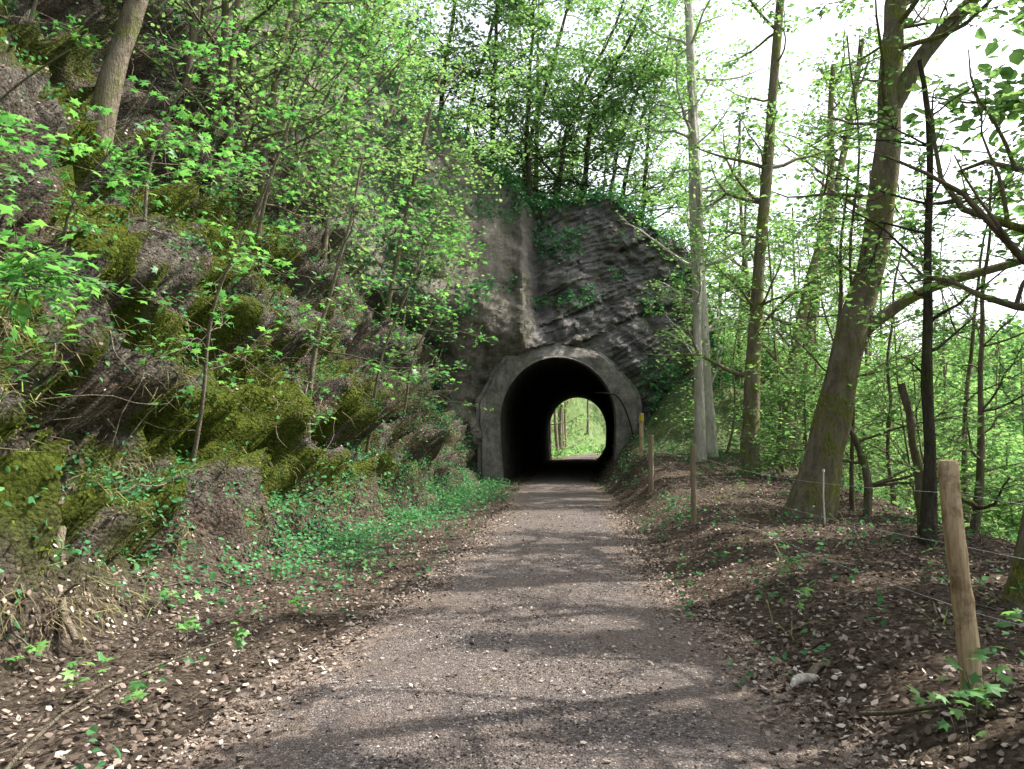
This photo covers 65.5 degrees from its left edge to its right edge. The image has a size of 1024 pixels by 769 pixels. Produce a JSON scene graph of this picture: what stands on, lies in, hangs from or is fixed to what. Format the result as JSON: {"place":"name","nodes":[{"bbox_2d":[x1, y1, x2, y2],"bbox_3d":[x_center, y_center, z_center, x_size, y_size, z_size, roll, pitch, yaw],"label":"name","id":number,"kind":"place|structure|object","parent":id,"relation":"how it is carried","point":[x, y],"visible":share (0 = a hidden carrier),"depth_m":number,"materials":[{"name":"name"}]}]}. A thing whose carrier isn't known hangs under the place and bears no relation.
{"place":"outdoors","nodes":[
{"label":"outdoors","id":0,"kind":"place"},
{"bbox_2d":[0,0,1023,768],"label":"ground","id":1,"kind":"structure","parent":0,"point":[38,476],"depth_m":9.54,"materials":[{"name":"brown soil"}]},
{"bbox_2d":[0,49,95,248],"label":"maple sapling","id":2,"kind":"object","parent":1,"relation":"on","point":[6,117],"visible":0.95,"depth_m":7.14,"materials":[{"name":"green plant"}]},
{"bbox_2d":[25,0,104,58],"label":"maple sapling","id":3,"kind":"object","parent":1,"relation":"on","point":[33,13],"visible":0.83,"depth_m":11.56,"materials":[{"name":"green plant"}]},
{"bbox_2d":[54,525,80,644],"bbox_3d":[-3.446,1.524,6.166,0.128,0.786,0.920,3,-5,-40],"label":"fallen branch","id":4,"kind":"object","parent":1,"relation":"on","point":[61,534],"visible":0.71,"depth_m":6.07,"materials":[{"name":"beige wood"}]},
{"bbox_2d":[0,204,149,395],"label":"maple sapling","id":5,"kind":"object","parent":1,"relation":"on","point":[15,273],"visible":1,"depth_m":5.75,"materials":[{"name":"green plant"}]},
{"bbox_2d":[0,76,227,327],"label":"maple sapling","id":6,"kind":"object","parent":1,"relation":"on","point":[117,177],"visible":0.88,"depth_m":8.62,"materials":[{"name":"green plant"}]},
{"bbox_2d":[90,0,269,160],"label":"slope maple","id":7,"kind":"object","parent":1,"relation":"on","point":[107,93],"visible":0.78,"depth_m":11.99,"materials":[{"name":"brown plant"}]},
{"bbox_2d":[104,0,302,221],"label":"maple sapling","id":8,"kind":"object","parent":1,"relation":"on","point":[271,113],"visible":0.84,"depth_m":11.45,"materials":[{"name":"green plant"}]},
{"bbox_2d":[122,132,333,464],"bbox_3d":[-3.361,-1.028,9.865,2.527,4.071,3.604,2,-4,-30],"label":"maple sapling","id":9,"kind":"object","parent":1,"relation":"on","point":[221,294],"visible":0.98,"depth_m":9.85,"materials":[{"name":"green plant"}]},
{"bbox_2d":[0,1,468,583],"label":"moss","id":10,"kind":"object","parent":1,"relation":"on","point":[110,271],"visible":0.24,"depth_m":10.62,"materials":[{"name":"green plant"}]},
{"bbox_2d":[109,0,362,220],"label":"slope tree","id":11,"kind":"object","parent":1,"relation":"on","point":[221,63],"visible":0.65,"depth_m":16.45,"materials":[{"name":"green plant"}]},
{"bbox_2d":[0,0,480,642],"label":"ivy","id":12,"kind":"object","parent":1,"relation":"on","point":[58,552],"visible":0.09,"depth_m":11.68,"materials":[{"name":"green plant"}]},
{"bbox_2d":[168,0,346,90],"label":"slope tree","id":13,"kind":"object","parent":1,"relation":"on","point":[206,12],"visible":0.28,"depth_m":20.35,"materials":[{"name":"green plant"}]},
{"bbox_2d":[174,0,359,132],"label":"slope tree","id":14,"kind":"object","parent":1,"relation":"on","point":[188,61],"visible":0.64,"depth_m":16.40,"materials":[{"name":"green plant"}]},
{"bbox_2d":[149,0,449,285],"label":"slope tree","id":15,"kind":"object","parent":1,"relation":"on","point":[266,154],"visible":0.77,"depth_m":16.95,"materials":[{"name":"green plant"}]},
{"bbox_2d":[196,0,424,218],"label":"slope tree","id":16,"kind":"object","parent":1,"relation":"on","point":[231,102],"visible":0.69,"depth_m":16.81,"materials":[{"name":"green plant"}]},
{"bbox_2d":[248,0,387,224],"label":"maple sapling","id":17,"kind":"object","parent":1,"relation":"on","point":[303,145],"visible":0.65,"depth_m":18.06,"materials":[{"name":"green plant"}]},
{"bbox_2d":[235,18,426,265],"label":"maple sapling","id":18,"kind":"object","parent":1,"relation":"on","point":[352,95],"visible":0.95,"depth_m":14.64,"materials":[{"name":"green plant"}]},
{"bbox_2d":[230,0,432,201],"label":"slope tree","id":19,"kind":"object","parent":1,"relation":"on","point":[288,100],"visible":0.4,"depth_m":22.57,"materials":[{"name":"green plant"}]},
{"bbox_2d":[275,158,448,438],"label":"maple sapling","id":20,"kind":"object","parent":1,"relation":"on","point":[313,363],"visible":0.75,"depth_m":13.53,"materials":[{"name":"green plant"}]},
{"bbox_2d":[244,0,485,284],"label":"slope tree","id":21,"kind":"object","parent":1,"relation":"on","point":[325,240],"visible":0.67,"depth_m":20.18,"materials":[{"name":"green plant"}]},
{"bbox_2d":[334,214,494,453],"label":"maple sapling","id":22,"kind":"object","parent":1,"relation":"on","point":[446,239],"visible":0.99,"depth_m":16.32,"materials":[{"name":"green plant"}]},
{"bbox_2d":[342,22,499,284],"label":"slope tree","id":23,"kind":"object","parent":1,"relation":"on","point":[387,122],"visible":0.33,"depth_m":26.18,"materials":[{"name":"green plant"}]},
{"bbox_2d":[386,218,464,350],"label":"maple sapling","id":24,"kind":"object","parent":1,"relation":"on","point":[451,233],"visible":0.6,"depth_m":24.19,"materials":[{"name":"green plant"}]},
{"bbox_2d":[363,221,496,437],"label":"maple sapling","id":25,"kind":"object","parent":1,"relation":"on","point":[438,308],"visible":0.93,"depth_m":19.05,"materials":[{"name":"green plant"}]},
{"bbox_2d":[375,41,551,320],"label":"slope tree","id":26,"kind":"object","parent":1,"relation":"on","point":[465,159],"visible":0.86,"depth_m":23.86,"materials":[{"name":"green plant"}]},
{"bbox_2d":[210,0,728,471],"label":"rock cliff","id":27,"kind":"structure","parent":1,"relation":"on","point":[616,326],"depth_m":28.08,"materials":[{"name":"stone"}]},
{"bbox_2d":[380,0,545,127],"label":"hilltop tree","id":28,"kind":"object","parent":27,"relation":"on","point":[454,18],"visible":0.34,"depth_m":31.67,"materials":[{"name":"green plant"}]},
{"bbox_2d":[385,0,565,173],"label":"hilltop tree","id":29,"kind":"object","parent":27,"relation":"on","point":[494,36],"visible":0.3,"depth_m":31.36,"materials":[{"name":"green plant"}]},
{"bbox_2d":[210,0,742,462],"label":"cliff plants","id":30,"kind":"object","parent":27,"relation":"on","point":[597,195],"visible":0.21,"depth_m":28.16,"materials":[{"name":"green plant"}]},
{"bbox_2d":[415,0,587,186],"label":"hilltop tree","id":31,"kind":"object","parent":27,"relation":"on","point":[481,61],"visible":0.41,"depth_m":31.30,"materials":[{"name":"green plant"}]},
{"bbox_2d":[447,0,637,194],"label":"hilltop tree","id":32,"kind":"object","parent":27,"relation":"on","point":[558,39],"visible":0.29,"depth_m":34.31,"materials":[{"name":"green plant"}]},
{"bbox_2d":[453,0,648,208],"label":"hilltop tree","id":33,"kind":"object","parent":27,"relation":"on","point":[528,162],"visible":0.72,"depth_m":30.65,"materials":[{"name":"green plant"}]},
{"bbox_2d":[477,0,685,209],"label":"hilltop tree","id":34,"kind":"object","parent":27,"relation":"on","point":[595,12],"visible":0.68,"depth_m":31.12,"materials":[{"name":"green plant"}]},
{"bbox_2d":[487,0,723,215],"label":"hilltop tree","id":35,"kind":"object","parent":27,"relation":"on","point":[586,163],"visible":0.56,"depth_m":31.47,"materials":[{"name":"green plant"}]},
{"bbox_2d":[519,0,711,232],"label":"hilltop tree","id":36,"kind":"object","parent":27,"relation":"on","point":[617,106],"visible":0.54,"depth_m":31.21,"materials":[{"name":"green plant"}]},
{"bbox_2d":[543,0,738,233],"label":"hilltop tree","id":37,"kind":"object","parent":27,"relation":"on","point":[624,184],"visible":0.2,"depth_m":33.35,"materials":[{"name":"green plant"}]},
{"bbox_2d":[586,20,727,281],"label":"hilltop tree","id":38,"kind":"object","parent":27,"relation":"on","point":[647,150],"visible":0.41,"depth_m":31.27,"materials":[{"name":"green plant"}]},
{"bbox_2d":[0,0,1021,654],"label":"grass tufts","id":39,"kind":"object","parent":1,"relation":"on","point":[40,420],"visible":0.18,"depth_m":8.89,"materials":[{"name":"plant"}]},
{"bbox_2d":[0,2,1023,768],"bbox_3d":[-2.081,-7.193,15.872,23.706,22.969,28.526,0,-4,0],"label":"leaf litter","id":40,"kind":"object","parent":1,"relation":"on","point":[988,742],"visible":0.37,"depth_m":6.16,"materials":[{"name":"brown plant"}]},
{"bbox_2d":[0,0,1023,768],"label":"undergrowth plants","id":41,"kind":"object","parent":1,"relation":"on","point":[440,508],"visible":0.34,"depth_m":11.56,"materials":[{"name":"green plant"}]},
{"bbox_2d":[0,4,1023,768],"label":"twigs and roots","id":42,"kind":"object","parent":1,"relation":"on","point":[78,704],"visible":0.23,"depth_m":7.07,"materials":[{"name":"brown plant"}]},
{"bbox_2d":[3,529,1023,749],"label":"maple seedlings","id":43,"kind":"object","parent":1,"relation":"on","point":[974,677],"visible":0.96,"depth_m":4.74,"materials":[{"name":"green plant"}]},
{"bbox_2d":[251,458,860,718],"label":"stones","id":44,"kind":"object","parent":1,"relation":"on","point":[739,619],"visible":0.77,"depth_m":6.57,"materials":[{"name":"grey stone"}]},
{"bbox_2d":[475,342,641,483],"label":"railway tunnel","id":45,"kind":"structure","parent":1,"relation":"on","point":[525,394],"depth_m":28.52,"materials":[{"name":"concrete"}]},
{"bbox_2d":[595,392,633,438],"bbox_3d":[3.556,1.270,27.426,1.417,2.053,0.298,-1,-4,10],"label":"cable","id":46,"kind":"object","parent":45,"relation":"attached to","point":[623,406],"visible":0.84,"depth_m":27.36,"materials":[{"name":"black rubber"}]},
{"bbox_2d":[551,408,604,457],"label":"verge plants","id":47,"kind":"object","parent":1,"relation":"on","point":[600,448],"visible":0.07,"depth_m":79.14,"materials":[{"name":"green plant"}]},
{"bbox_2d":[334,0,1023,541],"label":"background woodland","id":48,"kind":"object","parent":1,"relation":"on","point":[1004,516],"visible":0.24,"depth_m":26.69,"materials":[{"name":"green plant"}]},
{"bbox_2d":[604,0,799,457],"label":"pale tree","id":49,"kind":"object","parent":1,"relation":"on","point":[690,63],"visible":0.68,"depth_m":23.30,"materials":[{"name":"green plant"}]},
{"bbox_2d":[636,71,773,461],"bbox_3d":[5.431,-3.227,22.594,3.677,11.266,4.449,0,-4,0],"label":"pale tree","id":50,"kind":"object","parent":1,"relation":"on","point":[699,439],"visible":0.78,"depth_m":22.25,"materials":[{"name":"green plant"}]},
{"bbox_2d":[655,257,802,453],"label":"beech sapling","id":51,"kind":"object","parent":1,"relation":"on","point":[719,419],"visible":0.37,"depth_m":23.73,"materials":[{"name":"green plant"}]},
{"bbox_2d":[641,0,874,474],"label":"oak tree","id":52,"kind":"object","parent":1,"relation":"on","point":[751,394],"visible":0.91,"depth_m":19.32,"materials":[{"name":"green plant"}]},
{"bbox_2d":[700,152,856,474],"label":"beech sapling","id":53,"kind":"object","parent":1,"relation":"on","point":[735,247],"visible":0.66,"depth_m":19.54,"materials":[{"name":"green plant"}]},
{"bbox_2d":[720,244,867,459],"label":"beech sapling","id":54,"kind":"object","parent":1,"relation":"on","point":[767,340],"visible":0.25,"depth_m":22.37,"materials":[{"name":"green plant"}]},
{"bbox_2d":[733,191,874,443],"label":"beech sapling","id":55,"kind":"object","parent":1,"relation":"on","point":[808,319],"visible":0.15,"depth_m":23.45,"materials":[{"name":"green plant"}]},
{"bbox_2d":[790,662,825,687],"bbox_3d":[1.838,1.790,4.894,0.087,0.093,0.470,-4,-5,44],"label":"broken birch piece","id":56,"kind":"object","parent":1,"relation":"on","point":[810,674],"visible":0.98,"depth_m":4.82,"materials":[{"name":"white plant"}]},
{"bbox_2d":[698,14,921,468],"bbox_3d":[8.005,-3.632,22.027,6.295,12.352,3.857,0,-4,0],"label":"oak tree","id":57,"kind":"object","parent":1,"relation":"on","point":[830,112],"visible":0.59,"depth_m":21.59,"materials":[{"name":"green plant"}]},
{"bbox_2d":[711,25,925,467],"bbox_3d":[9.482,-4.351,24.917,7.505,14.340,4.681,0,-4,0],"label":"oak tree","id":58,"kind":"object","parent":1,"relation":"on","point":[838,94],"visible":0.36,"depth_m":24.59,"materials":[{"name":"green plant"}]},
{"bbox_2d":[754,225,883,482],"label":"beech sapling","id":59,"kind":"object","parent":1,"relation":"on","point":[822,327],"visible":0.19,"depth_m":22.46,"materials":[{"name":"green plant"}]},
{"bbox_2d":[822,469,824,523],"bbox_3d":[4.669,1.716,11.913,0.039,0.890,0.037,2,-4,-22],"label":"marker stake","id":60,"kind":"object","parent":1,"relation":"on","point":[823,470],"visible":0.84,"depth_m":11.90,"materials":[{"name":"white plastic"}]},
{"bbox_2d":[639,413,1023,698],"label":"wire fence","id":61,"kind":"object","parent":1,"relation":"on","point":[963,605],"visible":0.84,"depth_m":4.04,"materials":[{"name":"brown wood"}]},
{"bbox_2d":[753,191,933,494],"bbox_3d":[7.890,-1.005,18.640,3.411,7.439,4.618,-3,-5,43],"label":"beech sapling","id":62,"kind":"object","parent":1,"relation":"on","point":[808,358],"visible":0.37,"depth_m":18.34,"materials":[{"name":"green plant"}]},
{"bbox_2d":[744,221,943,486],"bbox_3d":[7.433,-0.550,18.791,4.119,6.442,4.113,3,-5,-34],"label":"beech sapling","id":63,"kind":"object","parent":1,"relation":"on","point":[806,336],"visible":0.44,"depth_m":18.54,"materials":[{"name":"green plant"}]},
{"bbox_2d":[775,302,923,490],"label":"beech sapling","id":64,"kind":"object","parent":1,"relation":"on","point":[819,319],"visible":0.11,"depth_m":24.18,"materials":[{"name":"green plant"}]},
{"bbox_2d":[721,313,1023,485],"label":"distant trees","id":65,"kind":"object","parent":1,"relation":"on","point":[1015,327],"visible":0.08,"depth_m":185.66,"materials":[{"name":"green plant"}]},
{"bbox_2d":[722,155,1023,540],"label":"beech sapling","id":66,"kind":"object","parent":1,"relation":"on","point":[867,482],"visible":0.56,"depth_m":13.16,"materials":[{"name":"green plant"}]},
{"bbox_2d":[767,13,995,510],"bbox_3d":[6.258,-1.903,13.629,3.497,8.584,5.249,0,-4,0],"label":"beech sapling","id":67,"kind":"object","parent":1,"relation":"on","point":[851,448],"visible":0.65,"depth_m":13.45,"materials":[{"name":"green plant"}]},
{"bbox_2d":[748,0,1023,518],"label":"leaning tree","id":68,"kind":"object","parent":1,"relation":"on","point":[830,428],"visible":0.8,"depth_m":13.08,"materials":[{"name":"brown plant"}]},
{"bbox_2d":[785,162,993,505],"bbox_3d":[6.692,-0.825,14.907,4.668,6.748,3.441,3,-5,-42],"label":"beech sapling","id":69,"kind":"object","parent":1,"relation":"on","point":[890,410],"visible":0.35,"depth_m":14.72,"materials":[{"name":"green plant"}]},
{"bbox_2d":[844,336,949,503],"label":"beech sapling","id":70,"kind":"object","parent":1,"relation":"on","point":[887,407],"visible":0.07,"depth_m":24.80,"materials":[{"name":"green plant"}]},
{"bbox_2d":[778,45,1023,545],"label":"young tree","id":71,"kind":"object","parent":1,"relation":"on","point":[928,518],"visible":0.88,"depth_m":10.13,"materials":[{"name":"green plant"}]},
{"bbox_2d":[897,383,922,535],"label":"dead tree","id":72,"kind":"object","parent":1,"relation":"on","point":[911,430],"visible":0.67,"depth_m":10.32,"materials":[{"name":"brown wood"}]},
{"bbox_2d":[845,343,997,523],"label":"beech sapling","id":73,"kind":"object","parent":1,"relation":"on","point":[948,395],"visible":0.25,"depth_m":20.36,"materials":[{"name":"green plant"}]},
{"bbox_2d":[831,0,1023,611],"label":"roadside tree","id":74,"kind":"object","parent":1,"relation":"on","point":[994,224],"visible":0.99,"depth_m":7.07,"materials":[{"name":"green plant"}]},
{"bbox_2d":[854,153,1023,529],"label":"beech sapling","id":75,"kind":"object","parent":1,"relation":"on","point":[972,340],"visible":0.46,"depth_m":14.30,"materials":[{"name":"green plant"}]},
{"bbox_2d":[862,170,1023,533],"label":"beech sapling","id":76,"kind":"object","parent":1,"relation":"on","point":[976,505],"visible":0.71,"depth_m":11.13,"materials":[{"name":"green plant"}]},
{"bbox_2d":[873,214,1023,504],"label":"beech sapling","id":77,"kind":"object","parent":1,"relation":"on","point":[961,334],"visible":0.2,"depth_m":22.36,"materials":[{"name":"green plant"}]},
{"bbox_2d":[902,17,1023,156],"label":"bank tree","id":78,"kind":"object","parent":1,"relation":"on","point":[1013,107],"visible":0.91,"depth_m":11.12,"materials":[{"name":"green plant"}]},
{"bbox_2d":[911,0,1023,252],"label":"bank tree","id":79,"kind":"object","parent":1,"relation":"on","point":[1016,56],"visible":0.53,"depth_m":12.03,"materials":[{"name":"green plant"}]},
{"bbox_2d":[156,453,907,768],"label":"gravel path","id":80,"kind":"structure","parent":0,"point":[562,483],"depth_m":5.06,"materials":[{"name":"grey gravel"}]},
{"bbox_2d":[137,504,948,768],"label":"fallen leaves","id":81,"kind":"object","parent":80,"relation":"on","point":[925,759],"visible":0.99,"depth_m":5.29,"materials":[{"name":"brown plant"}]},
{"bbox_2d":[336,0,1023,359],"label":"sky","id":82,"kind":"structure","parent":0,"point":[811,38],"materials":[{"name":"white"}]}
]}

